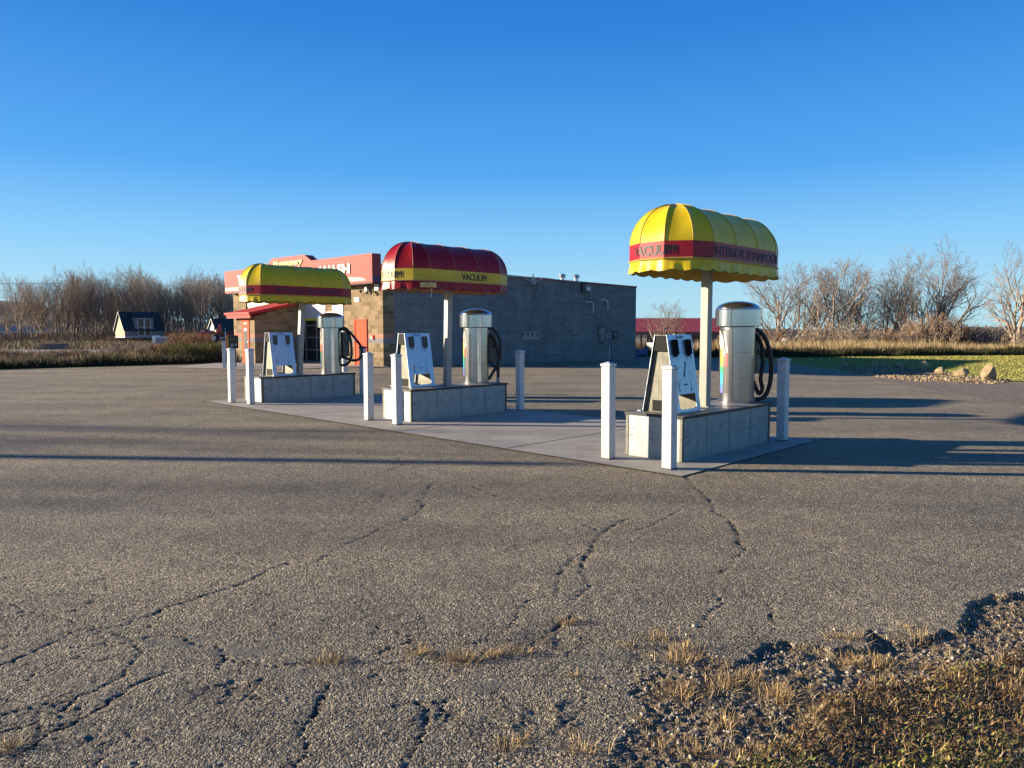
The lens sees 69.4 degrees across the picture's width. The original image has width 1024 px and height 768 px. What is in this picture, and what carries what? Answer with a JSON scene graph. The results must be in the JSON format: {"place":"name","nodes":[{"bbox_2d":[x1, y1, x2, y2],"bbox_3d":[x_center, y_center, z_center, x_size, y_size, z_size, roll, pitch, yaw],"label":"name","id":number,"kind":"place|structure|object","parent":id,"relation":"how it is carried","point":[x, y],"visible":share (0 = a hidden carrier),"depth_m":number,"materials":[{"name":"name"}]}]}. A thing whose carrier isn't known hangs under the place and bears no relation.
{"place":"outdoors","nodes":[
{"label":"outdoors","id":0,"kind":"place"},
{"bbox_2d":[0,301,206,333],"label":"hills","id":1,"kind":"structure","parent":0,"point":[50,321],"depth_m":250.04,"materials":[{"name":"brown plant"}]},
{"bbox_2d":[0,363,209,369],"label":"lawn","id":2,"kind":"structure","parent":0,"point":[98,366],"depth_m":32.52,"materials":[{"name":"green plant"}]},
{"bbox_2d":[173,362,387,368],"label":"pavement","id":3,"kind":"structure","parent":0,"point":[240,365],"depth_m":31.96,"materials":[{"name":"concrete"}]},
{"bbox_2d":[227,335,238,366],"bbox_3d":[-12.011,-1.421,31.867,0.430,1.340,0.320,-2,4,-20],"label":"pay station","id":4,"kind":"object","parent":3,"relation":"on","point":[232,341],"visible":0.79,"depth_m":31.73,"materials":[{"name":"metal"}]},
{"bbox_2d":[1,338,1020,365],"bbox_3d":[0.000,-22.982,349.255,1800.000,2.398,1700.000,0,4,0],"label":"ground","id":5,"kind":"structure","parent":0,"point":[638,339],"depth_m":64.75,"materials":[{"name":"plant"}]},
{"bbox_2d":[0,300,19,333],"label":"bare tree","id":6,"kind":"object","parent":5,"relation":"on","point":[8,320],"visible":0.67,"depth_m":118.87,"materials":[{"name":"brown plant"}]},
{"bbox_2d":[0,274,35,338],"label":"bare tree","id":7,"kind":"object","parent":5,"relation":"on","point":[15,309],"visible":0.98,"depth_m":97.07,"materials":[{"name":"brown plant"}]},
{"bbox_2d":[0,271,38,333],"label":"bare tree","id":8,"kind":"object","parent":5,"relation":"on","point":[15,296],"visible":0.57,"depth_m":106.97,"materials":[{"name":"brown plant"}]},
{"bbox_2d":[1,276,41,334],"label":"bare tree","id":9,"kind":"object","parent":5,"relation":"on","point":[18,306],"visible":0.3,"depth_m":118.33,"materials":[{"name":"brown plant"}]},
{"bbox_2d":[0,326,45,334],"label":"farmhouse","id":10,"kind":"object","parent":5,"relation":"on","point":[12,329],"visible":0.22,"depth_m":179.97,"materials":[{"name":"grey"}]},
{"bbox_2d":[10,280,39,337],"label":"bare tree","id":11,"kind":"object","parent":5,"relation":"on","point":[34,308],"visible":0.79,"depth_m":98.63,"materials":[{"name":"brown plant"}]},
{"bbox_2d":[17,285,49,336],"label":"bare tree","id":12,"kind":"object","parent":5,"relation":"on","point":[39,319],"visible":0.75,"depth_m":99.75,"materials":[{"name":"brown plant"}]},
{"bbox_2d":[19,277,50,333],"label":"bare tree","id":13,"kind":"object","parent":5,"relation":"on","point":[38,300],"visible":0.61,"depth_m":105.31,"materials":[{"name":"brown plant"}]},
{"bbox_2d":[28,274,61,336],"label":"bare tree","id":14,"kind":"object","parent":5,"relation":"on","point":[35,296],"visible":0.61,"depth_m":105.81,"materials":[{"name":"brown plant"}]},
{"bbox_2d":[38,343,68,348],"bbox_3d":[-35.600,-2.928,57.440,1.900,0.460,0.800,-1,4,-8],"label":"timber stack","id":15,"kind":"object","parent":5,"relation":"on","point":[53,345],"visible":0.98,"depth_m":57.09,"materials":[{"name":"grey wood"}]},
{"bbox_2d":[40,291,67,336],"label":"bare tree","id":16,"kind":"object","parent":5,"relation":"on","point":[55,310],"visible":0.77,"depth_m":99.95,"materials":[{"name":"grey plant"}]},
{"bbox_2d":[51,262,82,339],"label":"bare tree","id":17,"kind":"object","parent":5,"relation":"on","point":[66,305],"visible":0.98,"depth_m":96.02,"materials":[{"name":"brown plant"}]},
{"bbox_2d":[54,267,97,336],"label":"bare tree","id":18,"kind":"object","parent":5,"relation":"on","point":[74,325],"visible":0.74,"depth_m":97.71,"materials":[{"name":"brown plant"}]},
{"bbox_2d":[60,260,105,336],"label":"bare tree","id":19,"kind":"object","parent":5,"relation":"on","point":[90,280],"visible":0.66,"depth_m":97.70,"materials":[{"name":"brown plant"}]},
{"bbox_2d":[72,272,102,335],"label":"bare tree","id":20,"kind":"object","parent":5,"relation":"on","point":[87,304],"visible":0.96,"depth_m":96.02,"materials":[{"name":"brown plant"}]},
{"bbox_2d":[0,334,184,342],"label":"underbrush","id":21,"kind":"object","parent":5,"relation":"on","point":[83,338],"visible":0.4,"depth_m":91.90,"materials":[{"name":"brown plant"}]},
{"bbox_2d":[78,277,118,336],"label":"bare tree","id":22,"kind":"object","parent":5,"relation":"on","point":[96,313],"visible":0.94,"depth_m":96.55,"materials":[{"name":"brown plant"}]},
{"bbox_2d":[96,278,121,336],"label":"bare tree","id":23,"kind":"object","parent":5,"relation":"on","point":[108,308],"visible":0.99,"depth_m":95.63,"materials":[{"name":"grey plant"}]},
{"bbox_2d":[0,339,223,359],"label":"field weeds","id":24,"kind":"object","parent":5,"relation":"on","point":[27,344],"visible":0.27,"depth_m":67.00,"materials":[{"name":"brown plant"}]},
{"bbox_2d":[0,326,225,340],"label":"underbrush","id":25,"kind":"object","parent":5,"relation":"on","point":[12,335],"visible":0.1,"depth_m":101.65,"materials":[{"name":"brown plant"}]},
{"bbox_2d":[0,349,226,366],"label":"tall dry weeds","id":26,"kind":"object","parent":5,"relation":"on","point":[71,358],"visible":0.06,"depth_m":35.33,"materials":[{"name":"brown plant"}]},
{"bbox_2d":[0,350,226,368],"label":"dark weeds","id":27,"kind":"object","parent":5,"relation":"on","point":[103,361],"visible":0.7,"depth_m":33.18,"materials":[{"name":"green plant"}]},
{"bbox_2d":[101,264,140,311],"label":"bare tree","id":28,"kind":"object","parent":5,"relation":"on","point":[121,288],"visible":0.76,"depth_m":96.69,"materials":[{"name":"brown plant"}]},
{"bbox_2d":[115,266,159,311],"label":"bare tree","id":29,"kind":"object","parent":5,"relation":"on","point":[145,302],"visible":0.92,"depth_m":95.45,"materials":[{"name":"brown plant"}]},
{"bbox_2d":[113,312,164,337],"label":"shed","id":30,"kind":"structure","parent":5,"relation":"on","point":[136,324],"depth_m":91.18,"materials":[{"name":"grey"}]},
{"bbox_2d":[121,263,156,311],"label":"bare tree","id":31,"kind":"object","parent":5,"relation":"on","point":[131,272],"visible":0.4,"depth_m":102.84,"materials":[{"name":"brown plant"}]},
{"bbox_2d":[119,272,168,315],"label":"bare tree","id":32,"kind":"object","parent":5,"relation":"on","point":[132,309],"visible":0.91,"depth_m":95.41,"materials":[{"name":"brown plant"}]},
{"bbox_2d":[145,278,179,334],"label":"bare tree","id":33,"kind":"object","parent":5,"relation":"on","point":[163,311],"visible":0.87,"depth_m":97.23,"materials":[{"name":"brown plant"}]},
{"bbox_2d":[159,279,188,333],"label":"bare tree","id":34,"kind":"object","parent":5,"relation":"on","point":[179,312],"visible":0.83,"depth_m":97.59,"materials":[{"name":"brown plant"}]},
{"bbox_2d":[155,278,192,328],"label":"bare tree","id":35,"kind":"object","parent":5,"relation":"on","point":[172,303],"visible":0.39,"depth_m":105.04,"materials":[{"name":"brown plant"}]},
{"bbox_2d":[170,281,199,335],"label":"bare tree","id":36,"kind":"object","parent":5,"relation":"on","point":[190,305],"visible":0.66,"depth_m":97.48,"materials":[{"name":"brown plant"}]},
{"bbox_2d":[174,273,208,333],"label":"bare tree","id":37,"kind":"object","parent":5,"relation":"on","point":[187,304],"visible":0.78,"depth_m":96.09,"materials":[{"name":"brown plant"}]},
{"bbox_2d":[178,339,207,355],"bbox_3d":[-15.674,-1.673,36.589,1.575,1.286,1.404,-1,4,-15],"label":"shrub","id":38,"kind":"object","parent":5,"relation":"on","point":[197,347],"visible":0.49,"depth_m":36.35,"materials":[{"name":"brown plant"}]},
{"bbox_2d":[178,329,215,346],"bbox_3d":[-18.595,-2.472,44.122,2.009,1.777,2.019,0,4,3],"label":"shrub","id":39,"kind":"object","parent":5,"relation":"on","point":[193,337],"visible":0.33,"depth_m":43.95,"materials":[{"name":"brown plant"}]},
{"bbox_2d":[181,271,217,331],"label":"bare tree","id":40,"kind":"object","parent":5,"relation":"on","point":[201,306],"visible":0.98,"depth_m":94.46,"materials":[{"name":"brown plant"}]},
{"bbox_2d":[197,324,221,342],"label":"tractor","id":41,"kind":"object","parent":5,"relation":"on","point":[217,336],"visible":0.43,"depth_m":77.39,"materials":[{"name":"red paint"}]},
{"bbox_2d":[190,272,230,322],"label":"bare tree","id":42,"kind":"object","parent":5,"relation":"on","point":[207,300],"visible":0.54,"depth_m":97.13,"materials":[{"name":"brown plant"}]},
{"bbox_2d":[191,276,232,328],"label":"bare tree","id":43,"kind":"object","parent":5,"relation":"on","point":[209,302],"visible":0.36,"depth_m":100.20,"materials":[{"name":"brown plant"}]},
{"bbox_2d":[207,319,233,337],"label":"shed","id":44,"kind":"structure","parent":5,"relation":"on","point":[227,326],"depth_m":90.71,"materials":[{"name":"stone"}]},
{"bbox_2d":[208,273,232,340],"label":"bare tree","id":45,"kind":"object","parent":5,"relation":"on","point":[215,307],"visible":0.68,"depth_m":96.17,"materials":[{"name":"brown plant"}]},
{"bbox_2d":[213,275,233,317],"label":"bare tree","id":46,"kind":"object","parent":5,"relation":"on","point":[227,303],"visible":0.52,"depth_m":94.91,"materials":[{"name":"brown plant"}]},
{"bbox_2d":[637,300,686,339],"bbox_3d":[12.633,-4.434,62.223,4.072,5.535,4.503,0,4,-6],"label":"bare tree","id":47,"kind":"object","parent":5,"relation":"on","point":[665,329],"visible":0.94,"depth_m":61.55,"materials":[{"name":"brown plant"}]},
{"bbox_2d":[636,318,719,348],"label":"barn","id":48,"kind":"structure","parent":5,"relation":"on","point":[691,327],"depth_m":97.07,"materials":[{"name":"red metal"}]},
{"bbox_2d":[757,326,789,344],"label":"shrub","id":49,"kind":"object","parent":5,"relation":"on","point":[780,335],"visible":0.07,"depth_m":67.54,"materials":[{"name":"brown plant"}]},
{"bbox_2d":[740,263,830,342],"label":"bare tree","id":50,"kind":"object","parent":5,"relation":"on","point":[777,320],"visible":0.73,"depth_m":75.65,"materials":[{"name":"brown plant"}]},
{"bbox_2d":[606,588,1023,767],"bbox_3d":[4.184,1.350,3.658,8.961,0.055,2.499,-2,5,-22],"label":"verge","id":51,"kind":"structure","parent":5,"relation":"on","point":[819,654],"depth_m":3.24,"materials":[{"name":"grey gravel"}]},
{"bbox_2d":[0,510,1023,765],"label":"dry grass tufts","id":52,"kind":"object","parent":51,"relation":"on","point":[778,694],"visible":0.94,"depth_m":3.30,"materials":[{"name":"beige plant"}]},
{"bbox_2d":[558,624,956,766],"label":"pale pebbles","id":53,"kind":"object","parent":51,"relation":"on","point":[755,657],"visible":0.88,"depth_m":3.32,"materials":[{"name":"white stone"}]},
{"bbox_2d":[676,648,1023,767],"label":"dry grass","id":54,"kind":"structure","parent":51,"relation":"on","point":[898,684],"depth_m":2.99,"materials":[{"name":"brown plant"}]},
{"bbox_2d":[758,263,874,340],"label":"bare tree","id":55,"kind":"object","parent":5,"relation":"on","point":[803,312],"visible":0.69,"depth_m":75.75,"materials":[{"name":"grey plant"}]},
{"bbox_2d":[796,323,844,343],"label":"shrub","id":56,"kind":"object","parent":5,"relation":"on","point":[815,337],"visible":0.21,"depth_m":67.73,"materials":[{"name":"brown plant"}]},
{"bbox_2d":[804,321,853,345],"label":"shrub","id":57,"kind":"object","parent":5,"relation":"on","point":[829,335],"visible":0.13,"depth_m":67.04,"materials":[{"name":"brown plant"}]},
{"bbox_2d":[637,344,1023,357],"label":"dark weeds","id":58,"kind":"object","parent":5,"relation":"on","point":[873,352],"visible":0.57,"depth_m":45.37,"materials":[{"name":"brown plant"}]},
{"bbox_2d":[788,253,888,334],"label":"bare tree","id":59,"kind":"object","parent":5,"relation":"on","point":[855,306],"visible":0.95,"depth_m":73.32,"materials":[{"name":"brown plant"}]},
{"bbox_2d":[801,262,898,331],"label":"bare tree","id":60,"kind":"object","parent":5,"relation":"on","point":[858,308],"visible":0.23,"depth_m":79.21,"materials":[{"name":"grey plant"}]},
{"bbox_2d":[820,316,894,343],"bbox_3d":[29.317,-3.797,62.662,4.908,3.933,4.832,4,6,42],"label":"shrub","id":61,"kind":"object","parent":5,"relation":"on","point":[860,332],"visible":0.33,"depth_m":62.60,"materials":[{"name":"brown plant"}]},
{"bbox_2d":[692,336,1023,351],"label":"tall dry grass","id":62,"kind":"structure","parent":5,"relation":"on","point":[837,345],"depth_m":49.86,"materials":[{"name":"beige plant"}]},
{"bbox_2d":[810,255,939,337],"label":"bare tree","id":63,"kind":"object","parent":5,"relation":"on","point":[888,313],"visible":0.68,"depth_m":75.26,"materials":[{"name":"grey plant"}]},
{"bbox_2d":[865,265,970,340],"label":"bare tree","id":64,"kind":"object","parent":5,"relation":"on","point":[885,325],"visible":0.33,"depth_m":76.70,"materials":[{"name":"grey plant"}]},
{"bbox_2d":[894,315,949,344],"bbox_3d":[33.791,-3.784,60.453,4.746,3.802,4.672,-4,6,-42],"label":"shrub","id":65,"kind":"object","parent":5,"relation":"on","point":[915,336],"visible":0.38,"depth_m":60.12,"materials":[{"name":"brown plant"}]},
{"bbox_2d":[867,235,987,333],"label":"bare tree","id":66,"kind":"object","parent":5,"relation":"on","point":[893,294],"visible":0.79,"depth_m":72.36,"materials":[{"name":"grey plant"}]},
{"bbox_2d":[901,313,964,344],"bbox_3d":[34.863,-3.976,61.682,4.646,4.110,4.669,4,6,44],"label":"shrub","id":67,"kind":"object","parent":5,"relation":"on","point":[912,326],"visible":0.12,"depth_m":61.08,"materials":[{"name":"brown plant"}]},
{"bbox_2d":[899,313,982,345],"bbox_3d":[34.667,-3.859,59.664,4.802,3.909,4.878,-3,5,-34],"label":"shrub","id":68,"kind":"object","parent":5,"relation":"on","point":[955,336],"visible":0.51,"depth_m":59.40,"materials":[{"name":"brown plant"}]},
{"bbox_2d":[880,244,1004,329],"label":"bare tree","id":69,"kind":"object","parent":5,"relation":"on","point":[951,300],"visible":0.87,"depth_m":71.52,"materials":[{"name":"brown plant"}]},
{"bbox_2d":[927,316,981,345],"bbox_3d":[35.692,-3.755,59.952,4.175,3.693,4.196,-4,6,-43],"label":"shrub","id":70,"kind":"object","parent":5,"relation":"on","point":[966,327],"visible":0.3,"depth_m":59.18,"materials":[{"name":"brown plant"}]},
{"bbox_2d":[970,321,1023,346],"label":"shrub","id":71,"kind":"object","parent":5,"relation":"on","point":[989,337],"visible":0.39,"depth_m":59.76,"materials":[{"name":"brown plant"}]},
{"bbox_2d":[973,238,1023,344],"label":"bare tree","id":72,"kind":"object","parent":5,"relation":"on","point":[1020,318],"visible":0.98,"depth_m":66.56,"materials":[{"name":"brown plant"}]},
{"bbox_2d":[207,392,815,475],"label":"pavement","id":73,"kind":"structure","parent":0,"point":[512,431],"depth_m":11.68,"materials":[{"name":"concrete"}]},
{"bbox_2d":[226,348,235,402],"bbox_3d":[-6.122,-0.196,16.145,0.143,1.200,0.143,-4,5,-45],"label":"bollard","id":74,"kind":"object","parent":73,"relation":"on","point":[231,375],"visible":1,"depth_m":16.10,"materials":[{"name":"white plastic"}]},
{"bbox_2d":[245,348,254,404],"bbox_3d":[-5.571,-0.166,15.743,0.143,1.200,0.143,4,6,42],"label":"bollard","id":75,"kind":"object","parent":73,"relation":"on","point":[250,384],"visible":1,"depth_m":15.70,"materials":[{"name":"white plastic"}]},
{"bbox_2d":[244,372,355,401],"bbox_3d":[-4.917,0.044,17.297,0.848,0.553,2.418,4,6,44],"label":"island base","id":76,"kind":"object","parent":73,"relation":"on","point":[310,385],"visible":0.79,"depth_m":16.88,"materials":[{"name":"concrete"}]},
{"bbox_2d":[262,332,298,375],"bbox_3d":[-5.326,-0.691,16.922,0.624,0.976,0.640,4,6,44],"label":"mat stand","id":77,"kind":"object","parent":76,"relation":"on","point":[278,348],"visible":1,"depth_m":16.81,"materials":[{"name":"metal"}]},
{"bbox_2d":[238,263,362,374],"bbox_3d":[-4.895,-1.468,17.052,1.292,2.506,2.700,4,6,44],"label":"vacuum","id":78,"kind":"object","parent":76,"relation":"on","point":[259,283],"depth_m":17.00,"materials":[{"name":"yellow fabric"}]},
{"bbox_2d":[358,346,366,395],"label":"bollard","id":79,"kind":"object","parent":73,"relation":"on","point":[361,369],"visible":0.49,"depth_m":17.84,"materials":[{"name":"white plastic"}]},
{"bbox_2d":[363,352,373,420],"bbox_3d":[-2.518,0.036,12.996,0.143,1.200,0.143,-4,5,-44],"label":"bollard","id":80,"kind":"object","parent":73,"relation":"on","point":[368,389],"visible":1,"depth_m":12.95,"materials":[{"name":"white plastic"}]},
{"bbox_2d":[390,353,402,424],"bbox_3d":[-1.929,0.081,12.386,0.143,1.200,0.143,-5,6,-44],"label":"bollard","id":81,"kind":"object","parent":73,"relation":"on","point":[396,376],"visible":1,"depth_m":12.34,"materials":[{"name":"white plastic"}]},
{"bbox_2d":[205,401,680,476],"bbox_3d":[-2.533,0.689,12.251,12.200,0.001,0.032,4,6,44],"label":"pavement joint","id":82,"kind":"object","parent":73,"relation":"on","point":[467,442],"visible":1,"depth_m":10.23,"materials":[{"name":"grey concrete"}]},
{"bbox_2d":[382,382,507,421],"bbox_3d":[-1.213,0.296,13.871,0.848,0.553,2.378,4,6,44],"label":"island base","id":83,"kind":"object","parent":73,"relation":"on","point":[457,399],"visible":0.81,"depth_m":13.38,"materials":[{"name":"concrete"},{"name":"steel"}]},
{"bbox_2d":[390,333,438,387],"bbox_3d":[-1.801,-0.447,13.613,0.624,0.976,0.640,4,6,44],"label":"mat stand","id":84,"kind":"object","parent":83,"relation":"on","point":[414,349],"visible":1,"depth_m":13.47,"materials":[{"name":"metal"}]},
{"bbox_2d":[380,241,507,385],"bbox_3d":[-1.219,-1.275,13.820,1.176,2.596,2.692,4,6,44],"label":"vacuum","id":85,"kind":"object","parent":83,"relation":"on","point":[448,272],"depth_m":13.73,"materials":[{"name":"red fabric"}]},
{"bbox_2d":[515,350,524,410],"bbox_3d":[0.158,-0.080,14.571,0.143,1.200,0.143,3,5,42],"label":"bollard","id":86,"kind":"object","parent":73,"relation":"on","point":[519,380],"visible":1,"depth_m":14.52,"materials":[{"name":"white plastic"}]},
{"bbox_2d":[600,361,616,459],"bbox_3d":[1.186,0.322,9.101,0.143,1.200,0.143,4,6,43],"label":"bollard","id":87,"kind":"object","parent":73,"relation":"on","point":[608,374],"visible":1,"depth_m":9.05,"materials":[{"name":"white plastic"}]},
{"bbox_2d":[661,364,678,469],"bbox_3d":[1.797,0.371,8.430,0.143,1.200,0.143,4,5,45],"label":"bollard","id":88,"kind":"object","parent":73,"relation":"on","point":[669,410],"visible":1,"depth_m":8.38,"materials":[{"name":"white plastic"}]},
{"bbox_2d":[625,399,771,461],"bbox_3d":[2.557,0.583,9.956,0.848,0.553,2.368,4,6,44],"label":"island base","id":89,"kind":"object","parent":73,"relation":"on","point":[718,427],"visible":0.93,"depth_m":9.35,"materials":[{"name":"concrete"},{"name":"metal trim"}]},
{"bbox_2d":[637,334,705,414],"bbox_3d":[2.054,-0.143,9.470,0.624,0.976,0.640,4,6,44],"label":"mat stand","id":90,"kind":"object","parent":89,"relation":"on","point":[676,350],"visible":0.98,"depth_m":9.37,"materials":[{"name":"metal"}]},
{"bbox_2d":[628,203,778,406],"bbox_3d":[2.619,-0.996,9.959,1.181,2.609,2.692,4,6,44],"label":"vacuum","id":91,"kind":"object","parent":89,"relation":"on","point":[707,248],"depth_m":9.87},
{"bbox_2d":[776,357,790,440],"bbox_3d":[3.882,0.212,10.596,0.143,1.200,0.143,-4,5,-44],"label":"bollard","id":92,"kind":"object","parent":73,"relation":"on","point":[783,373],"visible":1,"depth_m":10.55,"materials":[{"name":"white plastic"}]},
{"bbox_2d":[0,447,1023,767],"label":"parking lot","id":93,"kind":"structure","parent":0,"point":[268,569],"depth_m":4.68,"materials":[{"name":"grey asphalt"}]},
{"bbox_2d":[0,606,832,767],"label":"loose grit","id":94,"kind":"object","parent":93,"relation":"on","point":[345,726],"visible":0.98,"depth_m":3.02,"materials":[{"name":"grey gravel"}]},
{"bbox_2d":[0,356,1023,446],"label":"parking lot","id":95,"kind":"structure","parent":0,"point":[149,406],"depth_m":14.86,"materials":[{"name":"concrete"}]},
{"bbox_2d":[224,253,636,366],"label":"car wash building","id":96,"kind":"structure","parent":95,"relation":"on","point":[542,319],"depth_m":35.75,"materials":[{"name":"grey concrete block"},{"name":"tan brick"},{"name":"red metal"}]},
{"bbox_2d":[870,378,1023,404],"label":"asphalt road","id":97,"kind":"structure","parent":95,"relation":"on","point":[1012,392],"depth_m":20.16,"materials":[{"name":"asphalt"}]},
{"bbox_2d":[0,0,1023,329],"label":"sky","id":98,"kind":"structure","parent":0,"point":[169,138],"materials":[{"name":"blue"}]},
{"bbox_2d":[636,327,1023,337],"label":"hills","id":99,"kind":"structure","parent":0,"point":[789,333],"depth_m":347.70,"materials":[{"name":"plant"}]},
{"bbox_2d":[694,355,1023,382],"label":"lawn","id":100,"kind":"structure","parent":0,"point":[833,367],"depth_m":37.97,"materials":[{"name":"green plant"}]},
{"bbox_2d":[837,364,1009,383],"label":"gravel","id":101,"kind":"structure","parent":100,"relation":"on","point":[930,376],"depth_m":28.12,"materials":[{"name":"beige gravel"}]},
{"bbox_2d":[980,363,996,380],"bbox_3d":[15.195,-0.326,23.571,0.569,0.692,0.408,-1,4,-18],"label":"boulder","id":102,"kind":"object","parent":101,"relation":"on","point":[988,371],"visible":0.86,"depth_m":23.42,"materials":[{"name":"stone"}]},
{"bbox_2d":[781,591,1023,767],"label":"sparse dry grass","id":103,"kind":"structure","parent":0,"point":[1005,646],"depth_m":3.47,"materials":[{"name":"brown plant"}]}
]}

